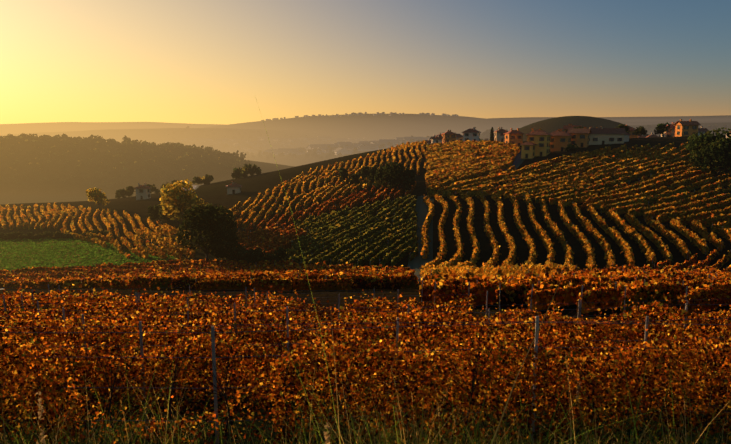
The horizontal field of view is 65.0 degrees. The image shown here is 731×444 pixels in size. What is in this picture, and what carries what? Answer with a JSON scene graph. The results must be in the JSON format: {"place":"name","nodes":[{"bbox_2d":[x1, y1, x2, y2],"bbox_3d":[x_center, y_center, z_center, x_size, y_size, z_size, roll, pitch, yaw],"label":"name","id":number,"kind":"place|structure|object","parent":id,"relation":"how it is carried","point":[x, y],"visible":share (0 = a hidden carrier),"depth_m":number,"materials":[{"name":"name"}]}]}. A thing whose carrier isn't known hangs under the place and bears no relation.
{"place":"outdoors","nodes":[
{"label":"outdoors","id":0,"kind":"place"},
{"bbox_2d":[0,114,730,443],"bbox_3d":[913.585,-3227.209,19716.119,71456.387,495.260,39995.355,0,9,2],"label":"terrain","id":1,"kind":"structure","parent":0,"point":[371,126],"depth_m":180.72,"materials":[{"name":"brown soil"}]},
{"bbox_2d":[0,236,177,271],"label":"meadow grass","id":2,"kind":"structure","parent":1,"relation":"on","point":[19,253],"depth_m":171.40,"materials":[{"name":"green plant"}]},
{"bbox_2d":[0,294,335,332],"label":"grapevines","id":3,"kind":"object","parent":1,"relation":"on","point":[83,299],"visible":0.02,"depth_m":29.12,"materials":[{"name":"orange plant"}]},
{"bbox_2d":[0,148,524,289],"bbox_3d":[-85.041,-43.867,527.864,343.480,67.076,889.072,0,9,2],"label":"lanes and tracks","id":4,"kind":"object","parent":1,"relation":"on","point":[418,260],"visible":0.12,"depth_m":148.91,"materials":[{"name":"soil"}]},
{"bbox_2d":[0,283,730,443],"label":"vine leaves","id":5,"kind":"object","parent":1,"relation":"on","point":[509,355],"visible":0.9,"depth_m":11.09,"materials":[{"name":"orange plant"}]},
{"bbox_2d":[0,140,730,312],"bbox_3d":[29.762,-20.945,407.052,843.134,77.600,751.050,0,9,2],"label":"vineyard","id":6,"kind":"object","parent":1,"relation":"on","point":[592,283],"visible":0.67,"depth_m":143.37,"materials":[{"name":"orange plant"}]},
{"bbox_2d":[0,122,730,262],"bbox_3d":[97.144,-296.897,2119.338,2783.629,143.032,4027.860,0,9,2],"label":"tree foliage","id":7,"kind":"object","parent":1,"relation":"on","point":[58,163],"visible":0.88,"depth_m":631.70,"materials":[{"name":"green plant"}]},
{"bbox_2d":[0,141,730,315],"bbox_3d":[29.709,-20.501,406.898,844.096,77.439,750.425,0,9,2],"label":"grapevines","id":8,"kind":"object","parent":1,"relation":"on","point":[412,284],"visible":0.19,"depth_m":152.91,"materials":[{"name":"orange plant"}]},
{"bbox_2d":[0,106,730,443],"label":"bank grass","id":9,"kind":"structure","parent":1,"relation":"on","point":[385,440],"depth_m":8.18,"materials":[{"name":"plant"}]},
{"bbox_2d":[0,284,730,443],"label":"vineyard posts","id":10,"kind":"object","parent":1,"relation":"on","point":[213,332],"visible":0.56,"depth_m":11.35,"materials":[{"name":"grey wood"}]},
{"bbox_2d":[6,130,727,261],"bbox_3d":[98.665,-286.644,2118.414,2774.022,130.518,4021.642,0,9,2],"label":"tree trunks and limbs","id":11,"kind":"object","parent":1,"relation":"on","point":[206,251],"visible":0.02,"depth_m":184.41,"materials":[{"name":"brown plant"}]},
{"bbox_2d":[86,179,208,221],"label":"trees","id":12,"kind":"object","parent":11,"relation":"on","point":[177,199],"visible":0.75,"depth_m":183.20,"materials":[{"name":"yellow plant"}]},
{"bbox_2d":[6,141,730,316],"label":"trellis posts","id":13,"kind":"object","parent":1,"relation":"on","point":[455,256],"visible":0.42,"depth_m":106.99,"materials":[{"name":"brown wood"}]},
{"bbox_2d":[133,112,726,199],"bbox_3d":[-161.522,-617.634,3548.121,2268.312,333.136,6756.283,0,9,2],"label":"house walls","id":14,"kind":"structure","parent":1,"relation":"on","point":[557,144],"depth_m":254.46,"materials":[{"name":"beige stone"}]},
{"bbox_2d":[135,112,730,188],"bbox_3d":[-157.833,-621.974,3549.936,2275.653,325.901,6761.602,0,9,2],"label":"house roofs","id":15,"kind":"structure","parent":14,"relation":"on","point":[274,146],"depth_m":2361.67,"materials":[{"name":"brown tile"}]},
{"bbox_2d":[140,126,730,194],"bbox_3d":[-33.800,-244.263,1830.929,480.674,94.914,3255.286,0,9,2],"label":"house windows","id":16,"kind":"structure","parent":14,"relation":"in","point":[562,139],"depth_m":236.85,"materials":[{"name":"black glass"}]},
{"bbox_2d":[0,0,730,124],"label":"sky","id":17,"kind":"structure","parent":0,"point":[166,61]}
]}

